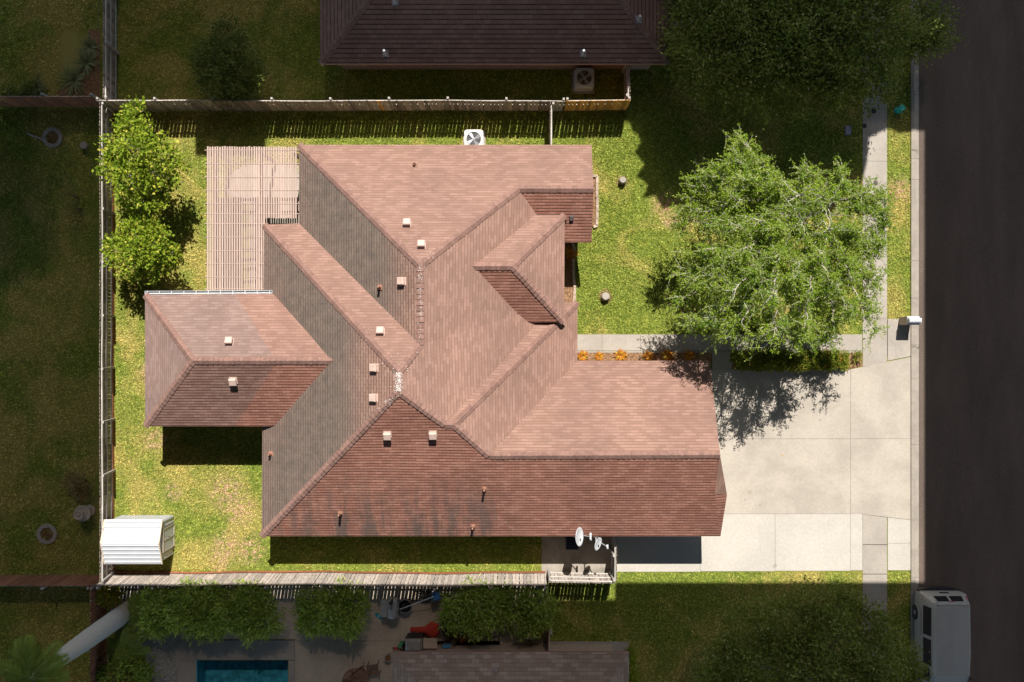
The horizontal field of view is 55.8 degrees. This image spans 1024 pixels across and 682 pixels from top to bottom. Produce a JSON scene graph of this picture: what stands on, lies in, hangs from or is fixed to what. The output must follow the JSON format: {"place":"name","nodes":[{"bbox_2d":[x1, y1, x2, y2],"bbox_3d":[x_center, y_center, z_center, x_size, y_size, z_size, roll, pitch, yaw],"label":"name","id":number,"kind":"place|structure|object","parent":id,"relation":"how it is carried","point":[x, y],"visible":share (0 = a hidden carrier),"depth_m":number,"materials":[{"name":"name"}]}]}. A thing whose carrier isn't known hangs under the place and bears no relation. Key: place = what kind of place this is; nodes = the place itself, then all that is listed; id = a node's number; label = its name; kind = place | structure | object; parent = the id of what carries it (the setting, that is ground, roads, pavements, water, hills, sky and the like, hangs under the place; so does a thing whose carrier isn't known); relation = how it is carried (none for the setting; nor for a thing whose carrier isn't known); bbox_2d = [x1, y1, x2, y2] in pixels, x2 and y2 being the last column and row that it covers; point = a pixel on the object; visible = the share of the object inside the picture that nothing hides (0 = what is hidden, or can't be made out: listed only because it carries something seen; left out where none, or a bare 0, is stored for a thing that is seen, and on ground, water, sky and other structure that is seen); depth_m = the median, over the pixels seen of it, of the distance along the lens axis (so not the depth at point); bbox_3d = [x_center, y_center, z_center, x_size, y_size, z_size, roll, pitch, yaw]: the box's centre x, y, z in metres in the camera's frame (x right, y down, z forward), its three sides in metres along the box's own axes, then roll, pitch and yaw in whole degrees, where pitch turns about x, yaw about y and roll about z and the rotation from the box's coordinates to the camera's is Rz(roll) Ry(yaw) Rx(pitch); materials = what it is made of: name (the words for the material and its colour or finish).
{"place":"outdoors","nodes":[
{"label":"outdoors","id":0,"kind":"place"},
{"bbox_2d":[228,162,298,289],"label":"back patio","id":1,"kind":"structure","parent":0,"point":[272,220],"depth_m":43.97,"materials":[{"name":"concrete"}]},
{"bbox_2d":[204,146,298,290],"bbox_3d":[-11.082,-5.229,42.669,4.107,2.661,6.194,0,90,0],"label":"pergola","id":2,"kind":"object","parent":1,"relation":"on","point":[216,190],"visible":0.98,"depth_m":41.35,"materials":[{"name":"paint"}]},
{"bbox_2d":[180,586,546,681],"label":"neighbour patio","id":3,"kind":"structure","parent":0,"point":[326,659],"depth_m":43.98,"materials":[{"name":"beige concrete"}]},
{"bbox_2d":[132,572,288,651],"bbox_3d":[-13.149,11.757,42.632,6.847,2.771,3.482,0,90,0],"label":"oleander bush","id":4,"kind":"object","parent":3,"relation":"on","point":[205,611],"visible":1,"depth_m":41.99,"materials":[{"name":"green plant"}]},
{"bbox_2d":[288,576,376,647],"bbox_3d":[-7.879,11.778,42.681,3.946,2.664,3.050,0,90,0],"label":"oleander bush","id":5,"kind":"object","parent":3,"relation":"on","point":[335,608],"visible":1,"depth_m":42.16,"materials":[{"name":"green plant"}]},
{"bbox_2d":[342,668,368,681],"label":"round table","id":6,"kind":"object","parent":3,"relation":"on","point":[353,676],"visible":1,"depth_m":43.26,"materials":[{"name":"brown wood"}]},
{"bbox_2d":[351,662,369,679],"bbox_3d":[-6.788,14.894,43.509,0.510,0.985,0.625,-38,90,0],"label":"slatted chair","id":7,"kind":"object","parent":3,"relation":"on","point":[363,669],"visible":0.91,"depth_m":43.36,"materials":[{"name":"brown wood"}]},
{"bbox_2d":[365,660,380,677],"bbox_3d":[-6.238,14.723,43.509,0.510,0.985,0.625,-10,90,0],"label":"slatted chair","id":8,"kind":"object","parent":3,"relation":"on","point":[374,669],"visible":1,"depth_m":43.55,"materials":[{"name":"brown wood"}]},
{"bbox_2d":[384,653,390,661],"bbox_3d":[-5.591,14.307,43.825,0.360,0.350,0.360,0,90,0],"label":"planter","id":9,"kind":"object","parent":3,"relation":"on","point":[387,657],"visible":0.81,"depth_m":43.69,"materials":[{"name":"ceramic"}]},
{"bbox_2d":[381,595,399,618],"bbox_3d":[-5.417,11.881,43.200,0.849,1.600,0.946,0,90,0],"label":"barrel smoker","id":10,"kind":"object","parent":3,"relation":"on","point":[389,608],"visible":0.99,"depth_m":42.96,"materials":[{"name":"grey metal"}]},
{"bbox_2d":[398,598,411,612],"bbox_3d":[-4.795,11.898,43.697,0.628,0.618,0.625,0,90,0],"label":"fire drum","id":11,"kind":"object","parent":3,"relation":"on","point":[404,602],"visible":0.96,"depth_m":43.65,"materials":[{"name":"black metal"}]},
{"bbox_2d":[398,591,440,609],"bbox_3d":[-4.495,11.708,43.200,2.796,1.137,0.382,-21,90,0],"label":"pool skimmer","id":12,"kind":"object","parent":3,"relation":"on","point":[435,595],"visible":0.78,"depth_m":42.70,"materials":[{"name":"blue metal"}]},
{"bbox_2d":[405,633,436,650],"bbox_3d":[-4.049,13.531,43.360,1.430,1.080,0.645,0,90,0],"label":"grill","id":13,"kind":"object","parent":3,"relation":"on","point":[416,642],"visible":0.91,"depth_m":43.11,"materials":[{"name":"metal"}]},
{"bbox_2d":[410,621,446,637],"bbox_3d":[-3.381,12.971,43.512,2.420,0.337,0.761,0,90,0],"label":"folded umbrella","id":14,"kind":"object","parent":3,"relation":"on","point":[430,629],"visible":0.96,"depth_m":43.43,"materials":[{"name":"red fabric"}]},
{"bbox_2d":[416,588,450,595],"bbox_3d":[-3.513,11.223,43.490,1.664,1.020,0.652,6,90,0],"label":"bicycle","id":15,"kind":"object","parent":3,"relation":"on","point":[426,591],"visible":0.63,"depth_m":43.41,"materials":[{"name":"black metal"}]},
{"bbox_2d":[416,589,451,601],"bbox_3d":[-3.526,11.460,43.506,1.664,0.989,0.762,-4,90,0],"label":"bicycle","id":16,"kind":"object","parent":3,"relation":"on","point":[427,596],"visible":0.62,"depth_m":43.51,"materials":[{"name":"black metal"}]},
{"bbox_2d":[440,642,454,648],"bbox_3d":[-2.886,13.751,43.525,0.644,0.961,0.611,0,90,0],"label":"beach cart","id":17,"kind":"object","parent":3,"relation":"on","point":[447,645],"visible":0.71,"depth_m":43.35,"materials":[{"name":"plastic"}]},
{"bbox_2d":[434,573,517,643],"bbox_3d":[-1.605,11.749,42.811,3.886,2.400,3.158,0,90,0],"label":"oleander bush","id":18,"kind":"object","parent":3,"relation":"on","point":[467,607],"visible":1,"depth_m":42.22,"materials":[{"name":"green plant"}]},
{"bbox_2d":[493,580,564,642],"bbox_3d":[0.754,11.907,42.842,3.240,2.335,2.813,0,90,0],"label":"oleander bush","id":19,"kind":"object","parent":3,"relation":"on","point":[528,607],"visible":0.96,"depth_m":42.30,"materials":[{"name":"green plant"}]},
{"bbox_2d":[0,0,910,681],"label":"ground","id":20,"kind":"structure","parent":0,"point":[68,46],"depth_m":44.00,"materials":[{"name":"green plant"}]},
{"bbox_2d":[0,78,35,107],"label":"ground shrub","id":21,"kind":"object","parent":20,"relation":"on","point":[12,91],"visible":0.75,"depth_m":43.46,"materials":[{"name":"green plant"}]},
{"bbox_2d":[7,637,48,679],"bbox_3d":[-21.723,14.114,43.499,1.756,1.146,1.792,33,90,0],"label":"palm","id":22,"kind":"object","parent":20,"relation":"on","point":[37,651],"visible":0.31,"depth_m":43.05,"materials":[{"name":"green plant"}]},
{"bbox_2d":[22,74,49,95],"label":"strap plant","id":23,"kind":"object","parent":20,"relation":"on","point":[37,85],"visible":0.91,"depth_m":43.78,"materials":[{"name":"green plant"}]},
{"bbox_2d":[36,524,57,543],"bbox_3d":[-21.114,8.761,43.878,0.920,0.364,0.915,0,90,0],"label":"tree ring","id":24,"kind":"object","parent":20,"relation":"on","point":[42,531],"visible":1,"depth_m":43.91,"materials":[{"name":"grey stone"}]},
{"bbox_2d":[0,575,99,589],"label":"picket fence","id":25,"kind":"object","parent":20,"relation":"on","point":[45,581],"visible":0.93,"depth_m":42.99,"materials":[{"name":"brown wood"}]},
{"bbox_2d":[0,93,102,106],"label":"picket fence","id":26,"kind":"object","parent":20,"relation":"on","point":[44,100],"visible":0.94,"depth_m":43.00,"materials":[{"name":"wood"}]},
{"bbox_2d":[42,127,62,147],"bbox_3d":[-20.864,-9.239,43.880,0.920,0.365,0.915,0,90,0],"label":"tree ring","id":27,"kind":"object","parent":20,"relation":"on","point":[57,139],"visible":1,"depth_m":43.91,"materials":[{"name":"grey stone"}]},
{"bbox_2d":[52,174,88,223],"bbox_3d":[-19.630,-6.313,43.190,1.471,1.639,2.128,-21,90,0],"label":"thin shrub","id":28,"kind":"object","parent":20,"relation":"on","point":[76,197],"visible":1,"depth_m":43.00,"materials":[{"name":"green plant"}]},
{"bbox_2d":[54,30,99,99],"bbox_3d":[-19.864,-12.557,43.990,2.273,0.001,3.182,0,90,0],"label":"soil patch","id":29,"kind":"object","parent":20,"relation":"on","point":[92,82],"visible":0.62,"depth_m":43.99,"materials":[{"name":"brown soil"}]},
{"bbox_2d":[54,60,86,95],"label":"strap plant","id":30,"kind":"object","parent":29,"relation":"on","point":[73,78],"visible":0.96,"depth_m":43.73,"materials":[{"name":"green plant"}]},
{"bbox_2d":[70,47,100,76],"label":"strap plant","id":31,"kind":"object","parent":29,"relation":"on","point":[85,61],"visible":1,"depth_m":43.74,"materials":[{"name":"green plant"}]},
{"bbox_2d":[77,33,99,57],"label":"strap plant","id":32,"kind":"object","parent":29,"relation":"on","point":[88,44],"visible":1,"depth_m":43.80,"materials":[{"name":"green plant"}]},
{"bbox_2d":[60,468,97,504],"bbox_3d":[-19.351,6.447,43.263,1.449,1.496,1.825,-31,90,0],"label":"thin shrub","id":33,"kind":"object","parent":20,"relation":"on","point":[74,479],"visible":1,"depth_m":42.99,"materials":[{"name":"brown plant"}]},
{"bbox_2d":[73,505,95,521],"bbox_3d":[-19.159,7.693,43.350,0.740,1.300,0.740,0,90,0],"label":"birdbath","id":34,"kind":"object","parent":20,"relation":"on","point":[82,513],"visible":1,"depth_m":43.19,"materials":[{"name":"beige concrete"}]},
{"bbox_2d":[80,141,88,148],"bbox_3d":[-19.318,-8.829,43.805,0.333,0.390,0.333,-23,90,0],"label":"garden stool","id":35,"kind":"object","parent":20,"relation":"on","point":[84,145],"visible":1,"depth_m":43.61,"materials":[{"name":"concrete"}]},
{"bbox_2d":[86,583,106,681],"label":"picket fence","id":36,"kind":"object","parent":20,"relation":"on","point":[96,614],"visible":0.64,"depth_m":42.81,"materials":[{"name":"wood"}]},
{"bbox_2d":[99,102,115,582],"bbox_3d":[-17.992,0.049,43.111,0.419,1.989,20.970,0,90,0],"label":"picket fence","id":37,"kind":"object","parent":20,"relation":"on","point":[108,470],"visible":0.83,"depth_m":43.01,"materials":[{"name":"wood"}]},
{"bbox_2d":[103,0,119,99],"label":"picket fence","id":38,"kind":"object","parent":20,"relation":"on","point":[110,51],"visible":0.97,"depth_m":43.01,"materials":[{"name":"grey wood"}]},
{"bbox_2d":[108,667,137,681],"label":"rusty shrub","id":39,"kind":"object","parent":20,"relation":"on","point":[126,675],"visible":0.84,"depth_m":42.85,"materials":[{"name":"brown plant"}]},
{"bbox_2d":[89,643,163,681],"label":"understory shrub","id":40,"kind":"object","parent":20,"relation":"on","point":[141,673],"visible":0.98,"depth_m":42.76,"materials":[{"name":"green plant"}]},
{"bbox_2d":[106,625,150,668],"bbox_3d":[-17.040,13.594,43.323,2.060,1.514,2.081,0,90,0],"label":"palm","id":41,"kind":"object","parent":20,"relation":"on","point":[118,646],"visible":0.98,"depth_m":42.74,"materials":[{"name":"green plant"}]},
{"bbox_2d":[100,515,174,563],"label":"garden shed","id":42,"kind":"structure","parent":20,"relation":"on","point":[137,539],"depth_m":42.26,"materials":[{"name":"white metal"}]},
{"bbox_2d":[162,523,174,552],"bbox_3d":[-15.319,8.795,43.257,0.085,1.445,1.040,0,90,0],"label":"door","id":43,"kind":"structure","parent":42,"relation":"in","point":[168,533],"depth_m":43.23,"materials":[{"name":"beige wood"}]},
{"bbox_2d":[91,94,190,222],"bbox_3d":[-15.680,-7.647,41.557,3.998,5.094,5.566,0,90,0],"label":"fruit tree","id":44,"kind":"object","parent":20,"relation":"on","point":[121,160],"visible":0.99,"depth_m":40.41,"materials":[{"name":"green plant"}]},
{"bbox_2d":[99,209,187,289],"bbox_3d":[-15.961,-3.882,42.029,3.434,4.149,3.173,-26,90,0],"label":"fruit tree","id":45,"kind":"object","parent":20,"relation":"on","point":[152,241],"visible":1,"depth_m":41.16,"materials":[{"name":"green plant"}]},
{"bbox_2d":[110,586,179,681],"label":"gravel bed","id":46,"kind":"object","parent":20,"relation":"on","point":[165,660],"visible":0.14,"depth_m":43.99,"materials":[{"name":"grey gravel"}]},
{"bbox_2d":[0,595,143,681],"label":"royal palm","id":47,"kind":"object","parent":46,"relation":"on","point":[99,630],"visible":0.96,"depth_m":37.65,"materials":[{"name":"green plant"}]},
{"bbox_2d":[89,579,125,612],"bbox_3d":[-17.858,11.281,43.245,1.637,1.529,1.417,35,90,0],"label":"corner shrub","id":48,"kind":"object","parent":46,"relation":"on","point":[110,596],"visible":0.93,"depth_m":42.92,"materials":[{"name":"green plant"}]},
{"bbox_2d":[120,586,172,636],"bbox_3d":[-16.259,12.033,43.315,2.525,1.516,2.410,0,90,0],"label":"palm","id":49,"kind":"object","parent":46,"relation":"on","point":[133,603],"visible":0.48,"depth_m":42.71,"materials":[{"name":"green plant"}]},
{"bbox_2d":[185,13,270,109],"bbox_3d":[-12.367,-12.171,42.255,3.637,3.703,3.901,-19,90,0],"label":"lawn tree","id":50,"kind":"object","parent":20,"relation":"on","point":[225,64],"visible":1,"depth_m":41.44,"materials":[{"name":"green plant"}]},
{"bbox_2d":[177,640,294,681],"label":"pool deck","id":51,"kind":"structure","parent":20,"relation":"on","point":[187,656],"depth_m":43.98,"materials":[{"name":"concrete"}]},
{"bbox_2d":[197,660,287,681],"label":"pool basin","id":52,"kind":"object","parent":20,"relation":"in","point":[242,670],"visible":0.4,"depth_m":45.30,"materials":[{"name":"liquid"}]},
{"bbox_2d":[96,570,546,590],"bbox_3d":[-8.309,10.645,43.112,19.665,1.981,0.438,0,90,0],"label":"picket fence","id":53,"kind":"object","parent":20,"relation":"on","point":[168,578],"visible":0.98,"depth_m":43.15,"materials":[{"name":"white wood"}]},
{"bbox_2d":[96,97,564,110],"bbox_3d":[-7.921,-10.543,43.120,20.478,1.960,0.215,0,90,0],"label":"picket fence","id":54,"kind":"object","parent":20,"relation":"on","point":[305,105],"visible":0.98,"depth_m":42.95,"materials":[{"name":"wood"}]},
{"bbox_2d":[143,142,726,538],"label":"brick house","id":55,"kind":"structure","parent":20,"relation":"on","point":[390,349],"depth_m":40.03,"materials":[{"name":"red"}]},
{"bbox_2d":[574,527,591,545],"bbox_3d":[3.001,8.268,41.005,0.702,0.910,0.800,0,90,0],"label":"satellite dish","id":56,"kind":"object","parent":55,"relation":"attached to","point":[579,536],"visible":1,"depth_m":40.92,"materials":[{"name":"paint"}]},
{"bbox_2d":[593,536,607,550],"bbox_3d":[3.791,8.646,41.303,0.609,0.554,0.587,0,90,0],"label":"satellite dish","id":57,"kind":"object","parent":55,"relation":"attached to","point":[598,543],"visible":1,"depth_m":41.32,"materials":[{"name":"paint"}]},
{"bbox_2d":[463,130,485,144],"bbox_3d":[-1.707,-9.007,43.562,1.008,0.876,1.008,0,90,0],"label":"air conditioner","id":58,"kind":"object","parent":20,"relation":"on","point":[474,137],"visible":0.75,"depth_m":43.18,"materials":[{"name":"metal"}]},
{"bbox_2d":[391,645,628,681],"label":"tiled house","id":59,"kind":"structure","parent":20,"relation":"on","point":[530,663],"depth_m":41.17,"materials":[{"name":"beige tile"}]},
{"bbox_2d":[318,0,747,68],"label":"brick house","id":60,"kind":"structure","parent":20,"relation":"on","point":[481,34],"depth_m":40.81,"materials":[{"name":"brown"}]},
{"bbox_2d":[547,621,551,650],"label":"gate fence","id":61,"kind":"object","parent":20,"relation":"on","point":[548,640],"visible":0.52,"depth_m":42.34,"materials":[{"name":"grey wood"}]},
{"bbox_2d":[549,102,553,144],"bbox_3d":[1.759,-9.187,43.112,0.176,1.976,2.484,0,90,0],"label":"gate fence","id":62,"kind":"object","parent":20,"relation":"on","point":[551,107],"visible":0.71,"depth_m":42.34,"materials":[{"name":"wood"}]},
{"bbox_2d":[564,243,573,301],"bbox_3d":[2.273,-3.034,44.000,1.091,0.100,2.864,0,90,0],"label":"entry bed","id":63,"kind":"object","parent":20,"relation":"on","point":[568,286],"visible":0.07,"depth_m":43.95,"materials":[{"name":"brown soil"}]},
{"bbox_2d":[565,244,578,260],"bbox_3d":[2.635,-3.960,43.873,0.839,0.255,0.802,33,90,0],"label":"croton","id":64,"kind":"object","parent":63,"relation":"on","point":[569,253],"visible":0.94,"depth_m":43.82,"materials":[{"name":"orange plant"}]},
{"bbox_2d":[571,243,575,300],"bbox_3d":[2.811,-3.107,43.925,0.205,0.150,2.735,-1,90,0],"label":"bed edging","id":65,"kind":"object","parent":20,"relation":"on","point":[573,277],"visible":0.94,"depth_m":43.85,"materials":[{"name":"stone"}]},
{"bbox_2d":[572,68,594,93],"bbox_3d":[3.227,-11.739,43.562,1.032,0.876,1.032,0,90,0],"label":"air conditioner","id":66,"kind":"object","parent":20,"relation":"on","point":[583,80],"visible":1,"depth_m":43.19,"materials":[{"name":"metal"}]},
{"bbox_2d":[592,177,595,226],"bbox_3d":[3.341,-6.330,44.000,0.955,0.100,2.273,0,90,0],"label":"wing bed","id":67,"kind":"object","parent":20,"relation":"on","point":[594,203],"visible":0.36,"depth_m":43.95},
{"bbox_2d":[593,174,598,227],"bbox_3d":[3.782,-6.344,43.925,0.311,0.150,2.453,0,90,0],"label":"bed edging","id":68,"kind":"object","parent":20,"relation":"on","point":[597,202],"visible":0.96,"depth_m":43.85,"materials":[{"name":"stone"}]},
{"bbox_2d":[564,96,630,110],"bbox_3d":[3.767,-10.552,43.122,2.827,1.957,0.177,-1,90,0],"label":"picket fence","id":69,"kind":"object","parent":20,"relation":"on","point":[615,104],"visible":1,"depth_m":42.95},
{"bbox_2d":[597,289,612,303],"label":"bare soil","id":70,"kind":"structure","parent":20,"relation":"on","point":[603,292],"depth_m":43.98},
{"bbox_2d":[601,292,609,300],"bbox_3d":[4.227,-2.011,43.805,0.399,0.390,0.399,0,90,0],"label":"lawn pedestal","id":71,"kind":"object","parent":70,"relation":"on","point":[605,296],"visible":1,"depth_m":43.61,"materials":[{"name":"concrete"}]},
{"bbox_2d":[621,65,629,99],"bbox_3d":[5.060,-11.475,43.113,0.176,1.974,1.623,0,90,0],"label":"gate fence","id":72,"kind":"object","parent":20,"relation":"on","point":[626,71],"visible":0.75,"depth_m":43.00,"materials":[{"name":"wood"}]},
{"bbox_2d":[624,644,639,681],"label":"clipped hedge","id":73,"kind":"object","parent":20,"relation":"on","point":[632,660],"visible":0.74,"depth_m":43.16,"materials":[{"name":"green plant"}]},
{"bbox_2d":[577,353,710,361],"bbox_3d":[6.000,0.739,44.010,6.091,0.080,0.409,0,90,0],"label":"walk bed","id":74,"kind":"object","parent":20,"relation":"on","point":[657,356],"visible":0.64,"depth_m":43.97,"materials":[{"name":"brown soil"}]},
{"bbox_2d":[577,349,588,360],"bbox_3d":[3.183,0.654,43.893,0.612,0.214,0.588,0,90,0],"label":"croton","id":75,"kind":"object","parent":74,"relation":"on","point":[583,355],"visible":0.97,"depth_m":43.83,"materials":[{"name":"orange plant"}]},
{"bbox_2d":[594,351,604,360],"bbox_3d":[3.964,0.709,43.913,0.497,0.174,0.531,0,90,0],"label":"croton","id":76,"kind":"object","parent":74,"relation":"on","point":[598,356],"visible":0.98,"depth_m":43.86,"materials":[{"name":"orange plant"}]},
{"bbox_2d":[614,349,627,360],"bbox_3d":[4.901,0.628,43.880,0.720,0.240,0.656,-21,90,0],"label":"croton","id":77,"kind":"object","parent":74,"relation":"on","point":[620,354],"visible":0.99,"depth_m":43.84,"materials":[{"name":"orange plant"}]},
{"bbox_2d":[642,350,654,360],"bbox_3d":[6.183,0.670,43.897,0.676,0.206,0.580,0,90,0],"label":"croton","id":78,"kind":"object","parent":74,"relation":"on","point":[647,356],"visible":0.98,"depth_m":43.86,"materials":[{"name":"orange plant"}]},
{"bbox_2d":[661,348,674,360],"bbox_3d":[7.041,0.681,43.871,0.729,0.259,0.711,0,90,0],"label":"croton","id":79,"kind":"object","parent":74,"relation":"on","point":[668,354],"visible":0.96,"depth_m":43.82,"materials":[{"name":"orange plant"}]},
{"bbox_2d":[682,349,695,360],"bbox_3d":[8.051,0.653,43.885,0.600,0.230,0.608,44,90,0],"label":"croton","id":80,"kind":"object","parent":74,"relation":"on","point":[688,354],"visible":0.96,"depth_m":43.84,"materials":[{"name":"orange plant"}]},
{"bbox_2d":[577,351,861,352],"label":"path kerb","id":81,"kind":"structure","parent":20,"relation":"on","point":[670,351],"depth_m":43.95,"materials":[{"name":"concrete"}]},
{"bbox_2d":[659,123,901,361],"bbox_3d":[11.028,-3.952,39.885,10.120,8.464,9.565,0,90,0],"label":"front tree","id":82,"kind":"object","parent":20,"relation":"on","point":[752,181],"visible":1,"depth_m":37.95,"materials":[{"name":"green plant"}]},
{"bbox_2d":[732,353,861,368],"bbox_3d":[12.966,0.898,44.008,5.886,0.084,0.727,0,90,0],"label":"hedge bed","id":83,"kind":"object","parent":20,"relation":"on","point":[852,362],"visible":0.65,"depth_m":43.97,"materials":[{"name":"brown soil"}]},
{"bbox_2d":[728,346,851,374],"bbox_3d":[12.550,0.849,43.571,5.631,0.909,1.343,0,90,0],"label":"hedge","id":84,"kind":"object","parent":83,"relation":"on","point":[762,360],"visible":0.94,"depth_m":43.43,"materials":[{"name":"green plant"}]},
{"bbox_2d":[851,349,862,364],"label":"hedge plant","id":85,"kind":"object","parent":83,"relation":"on","point":[856,357],"visible":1,"depth_m":43.68,"materials":[{"name":"green plant"}]},
{"bbox_2d":[686,574,933,681],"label":"street tree","id":86,"kind":"object","parent":20,"relation":"on","point":[831,664],"visible":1,"depth_m":37.98,"materials":[{"name":"green plant"}]},
{"bbox_2d":[656,0,968,129],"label":"shade tree","id":87,"kind":"object","parent":20,"relation":"on","point":[803,26],"visible":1,"depth_m":38.89,"materials":[{"name":"green plant"}]},
{"bbox_2d":[844,126,850,134],"bbox_3d":[15.250,-9.557,43.950,0.280,0.120,0.420,0,90,0],"label":"meter box","id":88,"kind":"object","parent":20,"relation":"on","point":[847,130],"visible":1,"depth_m":43.89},
{"bbox_2d":[888,319,910,359],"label":"verge slab","id":89,"kind":"structure","parent":20,"relation":"on","point":[899,341],"depth_m":43.98,"materials":[{"name":"concrete"}]},
{"bbox_2d":[899,316,921,324],"bbox_3d":[17.847,-0.907,43.386,0.555,1.227,0.380,0,90,0],"label":"mailbox","id":90,"kind":"object","parent":89,"relation":"on","point":[912,320],"visible":1,"depth_m":43.02,"materials":[{"name":"metal"}]},
{"bbox_2d":[894,105,904,113],"bbox_3d":[17.500,-10.441,43.640,0.380,0.720,0.330,0,90,0],"label":"fire hydrant","id":91,"kind":"object","parent":20,"relation":"on","point":[899,109],"visible":1,"depth_m":43.53,"materials":[{"name":"teal metal"}]},
{"bbox_2d":[910,0,918,677],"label":"kerb strip","id":92,"kind":"object","parent":20,"relation":"on","point":[914,221],"visible":0.81,"depth_m":43.91,"materials":[{"name":"concrete"}]},
{"bbox_2d":[542,536,610,575],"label":"side patio","id":93,"kind":"structure","parent":0,"point":[586,557],"depth_m":43.98,"materials":[{"name":"concrete"}]},
{"bbox_2d":[566,537,578,549],"bbox_3d":[2.704,9.102,43.672,0.580,0.655,0.500,0,90,0],"label":"storage bin","id":94,"kind":"object","parent":93,"relation":"on","point":[571,543],"visible":0.79,"depth_m":43.34,"materials":[{"name":"black plastic"}]},
{"bbox_2d":[547,569,614,583],"bbox_3d":[3.046,10.471,43.116,2.921,1.968,0.176,1,90,0],"label":"picket fence","id":95,"kind":"object","parent":93,"relation":"on","point":[577,577],"visible":0.96,"depth_m":43.01,"materials":[{"name":"white wood"}]},
{"bbox_2d":[609,536,616,581],"bbox_3d":[4.483,9.351,43.115,0.177,1.970,2.303,0,90,0],"label":"gate fence","id":96,"kind":"object","parent":93,"relation":"on","point":[613,551],"visible":0.79,"depth_m":42.40,"materials":[{"name":"white wood"}]},
{"bbox_2d":[550,641,627,650],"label":"neighbour path","id":97,"kind":"structure","parent":0,"point":[618,645],"depth_m":43.98,"materials":[{"name":"concrete"}]},
{"bbox_2d":[577,334,861,368],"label":"front path","id":98,"kind":"structure","parent":0,"point":[631,342],"depth_m":43.97,"materials":[{"name":"concrete"}]},
{"bbox_2d":[617,514,910,571],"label":"driveway","id":99,"kind":"structure","parent":0,"point":[790,542],"depth_m":43.98,"materials":[{"name":"concrete"}]},
{"bbox_2d":[711,357,910,519],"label":"driveway","id":100,"kind":"structure","parent":0,"point":[836,459],"depth_m":43.98,"materials":[{"name":"concrete"}]},
{"bbox_2d":[640,319,900,544],"bbox_3d":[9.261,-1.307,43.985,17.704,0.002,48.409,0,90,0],"label":"joint filler","id":101,"kind":"object","parent":100,"relation":"on","point":[871,438],"visible":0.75,"depth_m":43.99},
{"bbox_2d":[863,4,886,681],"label":"sidewalk","id":102,"kind":"structure","parent":0,"point":[874,527],"depth_m":43.98,"materials":[{"name":"concrete"}]},
{"bbox_2d":[919,0,1023,681],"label":"road","id":103,"kind":"structure","parent":0,"point":[971,252],"depth_m":43.99,"materials":[{"name":"grey asphalt"}]},
{"bbox_2d":[912,586,971,681],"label":"parked van","id":104,"kind":"object","parent":103,"relation":"on","point":[941,615],"visible":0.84,"depth_m":42.09,"materials":[{"name":"white metal"}]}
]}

